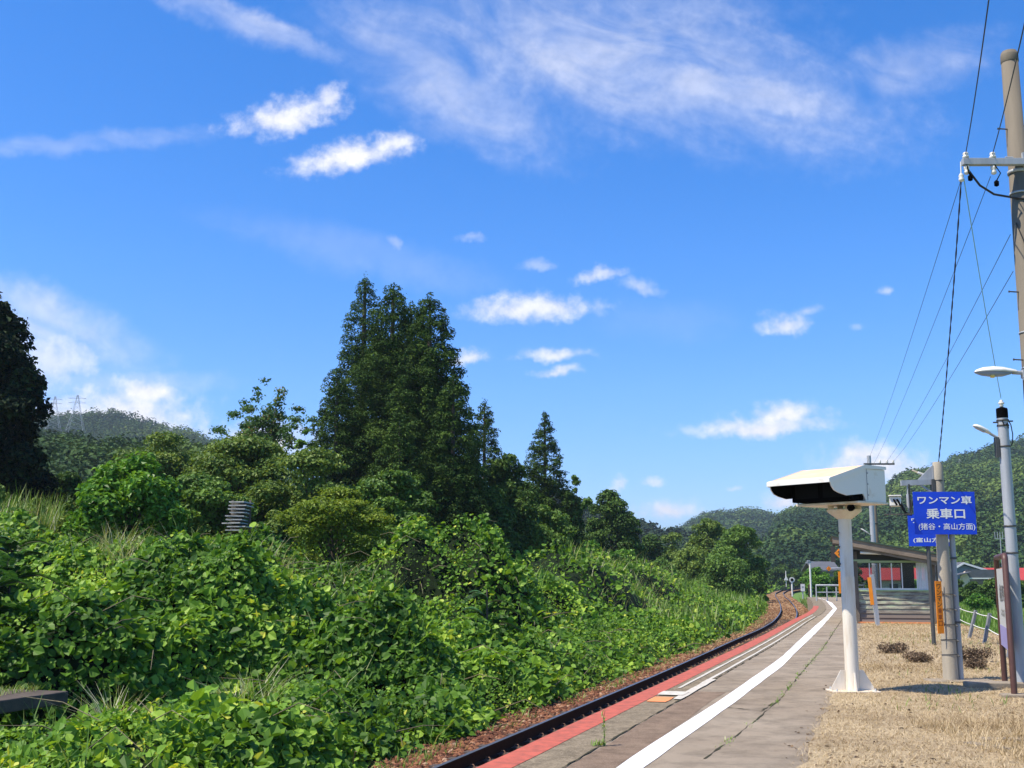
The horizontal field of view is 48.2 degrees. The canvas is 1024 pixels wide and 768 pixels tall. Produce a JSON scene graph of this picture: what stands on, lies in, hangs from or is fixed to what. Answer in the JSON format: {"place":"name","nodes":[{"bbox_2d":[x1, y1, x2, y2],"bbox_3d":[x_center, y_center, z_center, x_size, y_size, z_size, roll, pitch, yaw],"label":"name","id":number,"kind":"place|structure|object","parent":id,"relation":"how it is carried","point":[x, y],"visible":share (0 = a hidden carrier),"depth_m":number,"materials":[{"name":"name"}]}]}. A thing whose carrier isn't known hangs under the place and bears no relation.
{"place":"outdoors","nodes":[
{"label":"outdoors","id":0,"kind":"place"},
{"bbox_2d":[0,516,800,767],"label":"overgrown bank","id":1,"kind":"structure","parent":0,"point":[419,556],"depth_m":32.72,"materials":[{"name":"plant"}]},
{"bbox_2d":[0,569,36,613],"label":"feather leaf plant","id":2,"kind":"object","parent":1,"relation":"on","point":[7,579],"visible":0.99,"depth_m":18.55,"materials":[{"name":"green plant"}]},
{"bbox_2d":[0,291,47,484],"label":"broadleaf tree","id":3,"kind":"object","parent":1,"relation":"on","point":[9,321],"visible":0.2,"depth_m":45.26,"materials":[{"name":"green plant"}]},
{"bbox_2d":[0,331,54,507],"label":"broadleaf tree","id":4,"kind":"object","parent":1,"relation":"on","point":[21,394],"visible":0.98,"depth_m":42.18,"materials":[{"name":"green plant"}]},
{"bbox_2d":[0,535,64,594],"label":"feather leaf plant","id":5,"kind":"object","parent":1,"relation":"on","point":[8,544],"visible":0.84,"depth_m":21.09,"materials":[{"name":"green plant"}]},
{"bbox_2d":[0,689,67,713],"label":"concrete slab","id":6,"kind":"structure","parent":1,"relation":"on","point":[14,702],"depth_m":15.92,"materials":[{"name":"grey concrete"}]},
{"bbox_2d":[5,445,65,508],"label":"broadleaf tree","id":7,"kind":"object","parent":1,"relation":"on","point":[46,480],"visible":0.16,"depth_m":46.68,"materials":[{"name":"green plant"}]},
{"bbox_2d":[0,479,78,538],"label":"tall weeds","id":8,"kind":"object","parent":1,"relation":"on","point":[51,516],"visible":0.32,"depth_m":33.40,"materials":[{"name":"green plant"}]},
{"bbox_2d":[55,500,74,537],"bbox_3d":[-12.575,4.536,32.673,0.813,2.460,0.866,0,-10,0],"label":"weed bush","id":9,"kind":"object","parent":1,"relation":"on","point":[62,520],"visible":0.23,"depth_m":32.59,"materials":[{"name":"green plant"}]},
{"bbox_2d":[45,471,89,516],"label":"broadleaf tree","id":10,"kind":"object","parent":1,"relation":"on","point":[69,481],"visible":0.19,"depth_m":55.59,"materials":[{"name":"green plant"}]},
{"bbox_2d":[61,485,117,548],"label":"broadleaf tree","id":11,"kind":"object","parent":1,"relation":"on","point":[82,500],"visible":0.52,"depth_m":29.62,"materials":[{"name":"green plant"}]},
{"bbox_2d":[65,450,190,544],"bbox_3d":[-10.270,3.723,30.575,3.348,3.966,2.969,0,-10,0],"label":"broadleaf tree","id":12,"kind":"object","parent":1,"relation":"on","point":[145,489],"visible":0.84,"depth_m":30.27,"materials":[{"name":"green plant"}]},
{"bbox_2d":[112,430,202,518],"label":"broadleaf tree","id":13,"kind":"object","parent":1,"relation":"on","point":[174,464],"visible":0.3,"depth_m":61.70,"materials":[{"name":"green plant"}]},
{"bbox_2d":[147,471,259,537],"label":"broadleaf tree","id":14,"kind":"object","parent":1,"relation":"on","point":[213,496],"visible":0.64,"depth_m":37.22,"materials":[{"name":"green plant"}]},
{"bbox_2d":[176,432,310,535],"bbox_3d":[-11.757,5.231,49.732,7.985,6.288,6.606,0,-10,0],"label":"broadleaf tree","id":15,"kind":"object","parent":1,"relation":"on","point":[240,463],"visible":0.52,"depth_m":48.53,"materials":[{"name":"green plant"}]},
{"bbox_2d":[205,377,318,456],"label":"airy tree","id":16,"kind":"object","parent":1,"relation":"on","point":[273,430],"visible":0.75,"depth_m":66.00,"materials":[{"name":"green plant"}]},
{"bbox_2d":[0,530,553,767],"bbox_3d":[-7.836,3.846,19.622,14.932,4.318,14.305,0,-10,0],"label":"creeper leaves","id":17,"kind":"object","parent":1,"relation":"on","point":[332,742],"visible":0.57,"depth_m":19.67,"materials":[{"name":"green plant"}]},
{"bbox_2d":[255,509,299,554],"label":"broadleaf tree","id":18,"kind":"object","parent":1,"relation":"on","point":[275,526],"visible":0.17,"depth_m":38.32,"materials":[{"name":"green plant"}]},
{"bbox_2d":[244,446,362,551],"bbox_3d":[-8.045,5.287,45.791,5.076,5.655,5.116,0,-10,0],"label":"broadleaf tree","id":19,"kind":"object","parent":1,"relation":"on","point":[311,460],"visible":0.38,"depth_m":45.26,"materials":[{"name":"green plant"}]},
{"bbox_2d":[272,486,396,572],"bbox_3d":[-5.255,5.127,35.792,4.382,3.880,3.794,0,-10,0],"label":"broadleaf tree","id":20,"kind":"object","parent":1,"relation":"on","point":[325,517],"visible":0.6,"depth_m":35.17,"materials":[{"name":"green plant"}]},
{"bbox_2d":[301,374,367,538],"bbox_3d":[-9.432,4.695,59.938,4.874,10.702,4.943,0,-10,0],"label":"cedar tree","id":21,"kind":"object","parent":1,"relation":"on","point":[322,436],"visible":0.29,"depth_m":59.98,"materials":[{"name":"green plant"}]},
{"bbox_2d":[305,274,385,483],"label":"cedar tree","id":22,"kind":"object","parent":1,"relation":"on","point":[353,355],"visible":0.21,"depth_m":66.89,"materials":[{"name":"green plant"}]},
{"bbox_2d":[0,510,708,763],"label":"vine stems","id":23,"kind":"object","parent":1,"relation":"on","point":[321,618],"visible":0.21,"depth_m":20.85,"materials":[{"name":"green plant"}]},
{"bbox_2d":[0,507,714,711],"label":"creeper leaves","id":24,"kind":"object","parent":1,"relation":"on","point":[577,634],"visible":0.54,"depth_m":31.13,"materials":[{"name":"green plant"}]},
{"bbox_2d":[343,468,438,557],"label":"broadleaf tree","id":25,"kind":"object","parent":1,"relation":"on","point":[391,481],"visible":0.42,"depth_m":41.48,"materials":[{"name":"green plant"}]},
{"bbox_2d":[339,282,445,485],"bbox_3d":[-6.498,2.368,61.540,7.118,16.081,7.206,0,-10,0],"label":"cedar tree","id":26,"kind":"object","parent":1,"relation":"on","point":[381,392],"visible":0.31,"depth_m":60.97,"materials":[{"name":"green plant"}]},
{"bbox_2d":[48,516,741,719],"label":"silver grass","id":27,"kind":"structure","parent":1,"relation":"on","point":[121,552],"depth_m":24.51,"materials":[{"name":"plant"}]},
{"bbox_2d":[359,417,438,540],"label":"cedar tree","id":28,"kind":"object","parent":1,"relation":"on","point":[384,456],"visible":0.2,"depth_m":54.75,"materials":[{"name":"green plant"}]},
{"bbox_2d":[373,292,482,512],"bbox_3d":[-4.378,2.621,59.291,6.084,15.258,6.154,-6,-11,30],"label":"cedar tree","id":29,"kind":"object","parent":1,"relation":"on","point":[432,381],"visible":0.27,"depth_m":59.20,"materials":[{"name":"green plant"}]},
{"bbox_2d":[121,524,768,636],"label":"wild grass","id":30,"kind":"structure","parent":1,"relation":"on","point":[716,596],"depth_m":55.77,"materials":[{"name":"green plant"}]},
{"bbox_2d":[417,375,498,542],"bbox_3d":[-2.917,4.699,55.949,4.615,10.492,4.450,0,-10,0],"label":"cedar tree","id":31,"kind":"object","parent":1,"relation":"on","point":[449,497],"visible":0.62,"depth_m":55.58,"materials":[{"name":"green plant"}]},
{"bbox_2d":[462,466,517,528],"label":"broadleaf tree","id":32,"kind":"object","parent":1,"relation":"on","point":[490,491],"visible":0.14,"depth_m":57.14,"materials":[{"name":"green plant"}]},
{"bbox_2d":[461,589,520,629],"bbox_3d":[-0.495,5.550,26.430,1.461,1.600,0.976,0,-10,0],"label":"feather leaf plant","id":33,"kind":"object","parent":1,"relation":"on","point":[487,608],"visible":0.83,"depth_m":26.47,"materials":[{"name":"green plant"}]},
{"bbox_2d":[473,400,516,557],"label":"cedar tree","id":34,"kind":"object","parent":1,"relation":"on","point":[486,427],"visible":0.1,"depth_m":70.17,"materials":[{"name":"green plant"}]},
{"bbox_2d":[477,495,520,558],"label":"broadleaf tree","id":35,"kind":"object","parent":1,"relation":"on","point":[506,523],"visible":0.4,"depth_m":56.19,"materials":[{"name":"green plant"}]},
{"bbox_2d":[486,453,540,552],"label":"broadleaf tree","id":36,"kind":"object","parent":1,"relation":"on","point":[506,472],"visible":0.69,"depth_m":63.01,"materials":[{"name":"green plant"}]},
{"bbox_2d":[304,538,767,643],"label":"creeper leaves","id":37,"kind":"object","parent":1,"relation":"on","point":[739,609],"visible":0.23,"depth_m":54.44,"materials":[{"name":"green plant"}]},
{"bbox_2d":[515,504,577,562],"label":"broadleaf tree","id":38,"kind":"object","parent":1,"relation":"on","point":[544,531],"visible":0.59,"depth_m":67.02,"materials":[{"name":"green plant"}]},
{"bbox_2d":[519,411,591,561],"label":"cedar tree","id":39,"kind":"object","parent":1,"relation":"on","point":[549,486],"visible":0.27,"depth_m":75.55,"materials":[{"name":"green plant"}]},
{"bbox_2d":[556,489,586,552],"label":"broadleaf tree","id":40,"kind":"object","parent":1,"relation":"on","point":[574,512],"visible":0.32,"depth_m":75.36,"materials":[{"name":"green plant"}]},
{"bbox_2d":[580,489,639,561],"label":"broadleaf tree","id":41,"kind":"object","parent":1,"relation":"on","point":[620,523],"visible":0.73,"depth_m":88.68,"materials":[{"name":"green plant"}]},
{"bbox_2d":[605,549,649,569],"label":"broadleaf tree","id":42,"kind":"object","parent":1,"relation":"on","point":[623,552],"visible":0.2,"depth_m":78.84,"materials":[{"name":"green plant"}]},
{"bbox_2d":[617,516,645,559],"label":"broadleaf tree","id":43,"kind":"object","parent":1,"relation":"on","point":[642,548],"visible":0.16,"depth_m":90.92,"materials":[{"name":"green plant"}]},
{"bbox_2d":[639,533,672,563],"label":"broadleaf tree","id":44,"kind":"object","parent":1,"relation":"on","point":[650,542],"visible":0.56,"depth_m":123.12,"materials":[{"name":"green plant"}]},
{"bbox_2d":[646,556,687,581],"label":"broadleaf tree","id":45,"kind":"object","parent":1,"relation":"on","point":[659,560],"visible":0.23,"depth_m":98.02,"materials":[{"name":"green plant"}]},
{"bbox_2d":[660,532,683,562],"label":"broadleaf tree","id":46,"kind":"object","parent":1,"relation":"on","point":[672,551],"visible":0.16,"depth_m":128.58,"materials":[{"name":"green plant"}]},
{"bbox_2d":[668,546,722,580],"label":"broadleaf tree","id":47,"kind":"object","parent":1,"relation":"on","point":[693,568],"visible":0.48,"depth_m":106.18,"materials":[{"name":"green plant"}]},
{"bbox_2d":[685,517,729,564],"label":"broadleaf tree","id":48,"kind":"object","parent":1,"relation":"on","point":[710,530],"visible":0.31,"depth_m":120.97,"materials":[{"name":"green plant"}]},
{"bbox_2d":[694,553,756,595],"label":"broadleaf tree","id":49,"kind":"object","parent":1,"relation":"on","point":[732,569],"visible":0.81,"depth_m":103.56,"materials":[{"name":"green plant"}]},
{"bbox_2d":[710,523,770,589],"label":"broadleaf tree","id":50,"kind":"object","parent":1,"relation":"on","point":[736,541],"visible":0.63,"depth_m":113.92,"materials":[{"name":"green plant"}]},
{"bbox_2d":[0,0,1023,530],"label":"sky","id":51,"kind":"structure","parent":0,"point":[700,239],"materials":[{"name":"blue"}]},
{"bbox_2d":[478,589,806,765],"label":"ballast bed","id":52,"kind":"object","parent":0,"point":[782,592],"visible":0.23,"depth_m":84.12,"materials":[{"name":"gravel"}]},
{"bbox_2d":[367,653,696,767],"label":"ballast stones","id":53,"kind":"object","parent":52,"relation":"on","point":[487,736],"visible":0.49,"depth_m":19.95,"materials":[{"name":"gravel"}]},
{"bbox_2d":[354,618,765,767],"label":"fringe weeds","id":54,"kind":"object","parent":52,"relation":"on","point":[430,754],"visible":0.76,"depth_m":20.72,"materials":[{"name":"green plant"}]},
{"bbox_2d":[429,588,800,767],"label":"railway track","id":55,"kind":"structure","parent":52,"relation":"on","point":[482,754],"depth_m":21.03,"materials":[{"name":"metal"}]},
{"bbox_2d":[641,609,808,668],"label":"ballast stones","id":56,"kind":"object","parent":52,"relation":"on","point":[787,614],"visible":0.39,"depth_m":51.71,"materials":[{"name":"gravel"}]},
{"bbox_2d":[766,594,807,609],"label":"ballast stones","id":57,"kind":"object","parent":52,"relation":"on","point":[785,603],"visible":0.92,"depth_m":109.13,"materials":[{"name":"gravel"}]},
{"bbox_2d":[564,597,863,767],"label":"platform","id":58,"kind":"structure","parent":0,"point":[766,736],"depth_m":14.06,"materials":[{"name":"concrete"}]},
{"bbox_2d":[567,691,725,767],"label":"brown asphalt patch","id":59,"kind":"object","parent":58,"relation":"on","point":[630,743],"visible":1,"depth_m":11.80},
{"bbox_2d":[512,597,825,767],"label":"platform edge strip","id":60,"kind":"object","parent":58,"relation":"on","point":[563,754],"visible":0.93,"depth_m":12.95,"materials":[{"name":"concrete"}]},
{"bbox_2d":[476,606,818,767],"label":"red edge line","id":61,"kind":"object","parent":60,"relation":"on","point":[530,750],"visible":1,"depth_m":13.58,"materials":[{"name":"paint"}]},
{"bbox_2d":[617,598,836,767],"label":"white line","id":62,"kind":"object","parent":58,"relation":"on","point":[647,755],"visible":0.94,"depth_m":13.50,"materials":[{"name":"paint"}]},
{"bbox_2d":[863,455,894,587],"bbox_3d":[17.958,7.204,55.569,1.510,7.482,0.306,0,-10,0],"label":"utility pole","id":63,"kind":"object","parent":58,"relation":"on","point":[873,537],"visible":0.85,"depth_m":55.55,"materials":[{"name":"concrete"}]},
{"bbox_2d":[900,462,959,679],"bbox_3d":[6.577,2.978,18.206,0.835,3.484,0.240,0,-10,0],"label":"signal pole","id":64,"kind":"object","parent":58,"relation":"on","point":[932,476],"visible":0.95,"depth_m":18.11,"materials":[{"name":"concrete"}]},
{"bbox_2d":[935,581,943,633],"bbox_3d":[6.746,3.511,18.017,0.180,0.810,0.048,6,-12,-34],"label":"vertical sign","id":65,"kind":"object","parent":64,"relation":"attached to","point":[939,607],"visible":1,"depth_m":17.99,"materials":[{"name":"orange metal"}]},
{"bbox_2d":[913,492,976,533],"bbox_3d":[6.883,2.056,18.242,0.982,0.674,0.060,0,-10,0],"label":"boarding sign","id":66,"kind":"object","parent":64,"relation":"attached to","point":[944,512],"visible":1,"depth_m":18.21,"materials":[{"name":"blue metal"}]},
{"bbox_2d":[949,534,963,678],"bbox_3d":[7.018,3.303,18.174,0.125,2.773,0.110,0,-10,0],"label":"conduit","id":67,"kind":"object","parent":64,"relation":"attached to","point":[953,557],"visible":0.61,"depth_m":18.11,"materials":[{"name":"metal"}]},
{"bbox_2d":[857,622,1008,671],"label":"dry grass","id":68,"kind":"structure","parent":58,"relation":"on","point":[912,634],"depth_m":28.71,"materials":[{"name":"plant"}]},
{"bbox_2d":[790,590,834,602],"bbox_3d":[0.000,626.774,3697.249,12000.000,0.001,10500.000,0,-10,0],"label":"ground","id":69,"kind":"structure","parent":0,"point":[796,594],"depth_m":188.11,"materials":[{"name":"green plant"}]},
{"bbox_2d":[783,568,802,591],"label":"broadleaf tree","id":70,"kind":"object","parent":69,"relation":"on","point":[797,574],"visible":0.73,"depth_m":236.03,"materials":[{"name":"green plant"}]},
{"bbox_2d":[799,567,834,596],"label":"broadleaf tree","id":71,"kind":"object","parent":69,"relation":"on","point":[818,576],"visible":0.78,"depth_m":132.18,"materials":[{"name":"green plant"}]},
{"bbox_2d":[935,562,994,586],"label":"house","id":72,"kind":"structure","parent":69,"relation":"on","point":[966,572],"depth_m":147.14,"materials":[{"name":"grey tile"}]},
{"bbox_2d":[961,581,979,605],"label":"garden shrub","id":73,"kind":"object","parent":69,"relation":"on","point":[971,587],"visible":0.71,"depth_m":102.15,"materials":[{"name":"green plant"}]},
{"bbox_2d":[962,592,994,611],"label":"garden shrub","id":74,"kind":"object","parent":69,"relation":"on","point":[975,601],"visible":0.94,"depth_m":89.82,"materials":[{"name":"green plant"}]},
{"bbox_2d":[977,577,996,609],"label":"garden shrub","id":75,"kind":"object","parent":69,"relation":"on","point":[987,588],"visible":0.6,"depth_m":98.10,"materials":[{"name":"green plant"}]},
{"bbox_2d":[801,561,839,595],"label":"barn","id":76,"kind":"structure","parent":0,"point":[823,565],"depth_m":189.31,"materials":[{"name":"metal"}]},
{"bbox_2d":[742,433,1023,584],"bbox_3d":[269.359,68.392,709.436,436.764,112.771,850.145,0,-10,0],"label":"mountain","id":77,"kind":"structure","parent":0,"point":[795,537],"depth_m":387.67,"materials":[{"name":"green plant"}]},
{"bbox_2d":[779,623,1023,767],"bbox_3d":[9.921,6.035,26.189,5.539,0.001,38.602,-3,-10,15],"label":"dry ground","id":78,"kind":"structure","parent":0,"point":[874,754],"depth_m":13.21,"materials":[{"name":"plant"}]},
{"bbox_2d":[767,465,887,692],"bbox_3d":[4.573,2.760,16.267,1.476,3.169,1.090,7,-12,-37],"label":"platform monitor","id":79,"kind":"object","parent":78,"relation":"on","point":[852,490],"visible":1,"depth_m":16.31,"materials":[{"name":"metal"}]},
{"bbox_2d":[867,574,879,625],"bbox_3d":[12.144,7.281,38.523,0.345,1.728,0.155,0,-10,0],"label":"marker post","id":80,"kind":"object","parent":78,"relation":"on","point":[872,590],"visible":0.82,"depth_m":38.47,"materials":[{"name":"metal"}]},
{"bbox_2d":[830,535,937,623],"bbox_3d":[13.957,7.285,42.828,3.897,3.083,6.675,-3,-10,15],"label":"waiting shelter","id":81,"kind":"object","parent":78,"relation":"on","point":[907,602],"visible":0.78,"depth_m":40.11,"materials":[{"name":"grey paint"}]},
{"bbox_2d":[876,641,909,653],"bbox_3d":[8.110,5.655,24.445,0.783,0.400,0.531,0,-10,0],"label":"dead shrub","id":82,"kind":"object","parent":78,"relation":"on","point":[898,647],"visible":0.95,"depth_m":24.36,"materials":[{"name":"brown plant"}]},
{"bbox_2d":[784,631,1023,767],"bbox_3d":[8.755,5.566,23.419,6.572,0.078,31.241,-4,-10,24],"label":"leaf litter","id":83,"kind":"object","parent":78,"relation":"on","point":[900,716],"visible":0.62,"depth_m":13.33,"materials":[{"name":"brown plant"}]},
{"bbox_2d":[902,647,934,662],"bbox_3d":[7.770,5.217,21.863,0.627,0.359,0.479,0,-10,0],"label":"dead shrub","id":84,"kind":"object","parent":78,"relation":"on","point":[914,656],"visible":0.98,"depth_m":21.77,"materials":[{"name":"brown plant"}]},
{"bbox_2d":[908,515,949,644],"bbox_3d":[10.151,4.720,27.629,1.080,3.124,0.117,0,-10,0],"label":"boarding sign","id":85,"kind":"object","parent":78,"relation":"on","point":[927,540],"visible":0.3,"depth_m":27.71,"materials":[{"name":"metal"}]},
{"bbox_2d":[879,622,1008,710],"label":"green tufts","id":86,"kind":"object","parent":78,"relation":"on","point":[926,689],"visible":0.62,"depth_m":16.59,"materials":[{"name":"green plant"}]},
{"bbox_2d":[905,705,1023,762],"bbox_3d":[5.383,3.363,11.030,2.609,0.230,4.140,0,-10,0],"label":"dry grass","id":87,"kind":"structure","parent":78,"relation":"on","point":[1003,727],"depth_m":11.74,"materials":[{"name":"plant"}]},
{"bbox_2d":[963,654,987,669],"bbox_3d":[8.152,4.931,20.155,0.444,0.346,0.487,0,-10,0],"label":"dead shrub","id":88,"kind":"object","parent":78,"relation":"on","point":[974,663],"visible":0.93,"depth_m":20.09,"materials":[{"name":"brown plant"}]},
{"bbox_2d":[962,644,997,661],"bbox_3d":[8.883,5.204,21.998,0.767,0.425,0.579,-1,-10,8],"label":"dead shrub","id":89,"kind":"object","parent":78,"relation":"on","point":[976,652],"visible":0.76,"depth_m":21.93,"materials":[{"name":"brown plant"}]},
{"bbox_2d":[959,606,1007,657],"bbox_3d":[11.816,6.157,28.918,0.393,0.800,12.532,-3,-10,16],"label":"rope fence","id":90,"kind":"object","parent":78,"relation":"on","point":[986,628],"visible":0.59,"depth_m":28.06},
{"bbox_2d":[958,49,1023,394],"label":"power pole","id":91,"kind":"object","parent":78,"relation":"on","point":[1013,160],"visible":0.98,"depth_m":14.11,"materials":[{"name":"concrete"}]},
{"bbox_2d":[938,182,961,461],"bbox_3d":[6.200,-0.627,16.271,0.023,2.998,5.215,-3,-10,15],"label":"overhead wire","id":92,"kind":"object","parent":91,"relation":"attached to","point":[951,314],"visible":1,"depth_m":15.68,"materials":[{"name":"black metal"}]},
{"bbox_2d":[974,366,1023,379],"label":"street lamp","id":93,"kind":"object","parent":91,"relation":"attached to","point":[993,371],"visible":1,"depth_m":13.73,"materials":[{"name":"white metal"}]},
{"bbox_2d":[963,681,1023,687],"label":"concrete slab","id":94,"kind":"structure","parent":78,"relation":"on","point":[988,684],"depth_m":16.74,"materials":[{"name":"white concrete"}]},
{"bbox_2d":[993,553,1017,693],"bbox_3d":[7.100,3.435,16.504,0.084,1.957,2.004,-3,-10,19],"label":"station board","id":95,"kind":"object","parent":78,"relation":"on","point":[1004,610],"visible":0.91,"depth_m":15.97,"materials":[{"name":"brown paint"}]},
{"bbox_2d":[993,400,1023,681],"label":"lamp pole","id":96,"kind":"object","parent":78,"relation":"on","point":[1002,445],"visible":0.98,"depth_m":17.22,"materials":[{"name":"metal"}]},
{"bbox_2d":[859,568,1023,587],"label":"red roofed building","id":97,"kind":"structure","parent":0,"point":[886,581],"depth_m":163.42,"materials":[{"name":"metal"}]},
{"bbox_2d":[959,601,1023,634],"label":"field grass","id":98,"kind":"structure","parent":0,"point":[966,617],"depth_m":73.05,"materials":[{"name":"green plant"}]},
{"bbox_3d":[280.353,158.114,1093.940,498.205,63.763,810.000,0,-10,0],"label":"hill","id":99,"kind":"structure","parent":0,"visible":0},
{"bbox_2d":[662,506,779,548],"bbox_3d":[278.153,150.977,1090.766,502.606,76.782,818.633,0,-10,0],"label":"hill","id":100,"kind":"structure","parent":99,"relation":"on","point":[758,520],"depth_m":978.51,"materials":[{"name":"green plant"}]},
{"bbox_3d":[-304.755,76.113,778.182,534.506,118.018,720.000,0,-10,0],"label":"far hill","id":101,"kind":"structure","parent":0,"visible":0},
{"bbox_2d":[34,406,299,484],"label":"hilltop wood","id":102,"kind":"object","parent":101,"relation":"on","point":[114,419],"visible":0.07,"depth_m":766.41,"materials":[{"name":"green plant"}]},
{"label":"near slope","id":103,"kind":"structure","parent":0,"visible":0},
{"bbox_2d":[28,426,270,534],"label":"slope wood","id":104,"kind":"object","parent":103,"relation":"on","point":[82,455],"visible":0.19,"depth_m":170.01,"materials":[{"name":"green plant"}]},
{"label":"conifer ridge","id":105,"kind":"structure","parent":0,"visible":0},
{"bbox_2d":[551,492,743,561],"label":"conifer wood","id":106,"kind":"object","parent":105,"relation":"on","point":[646,528],"visible":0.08,"depth_m":389.97,"materials":[{"name":"green plant"}]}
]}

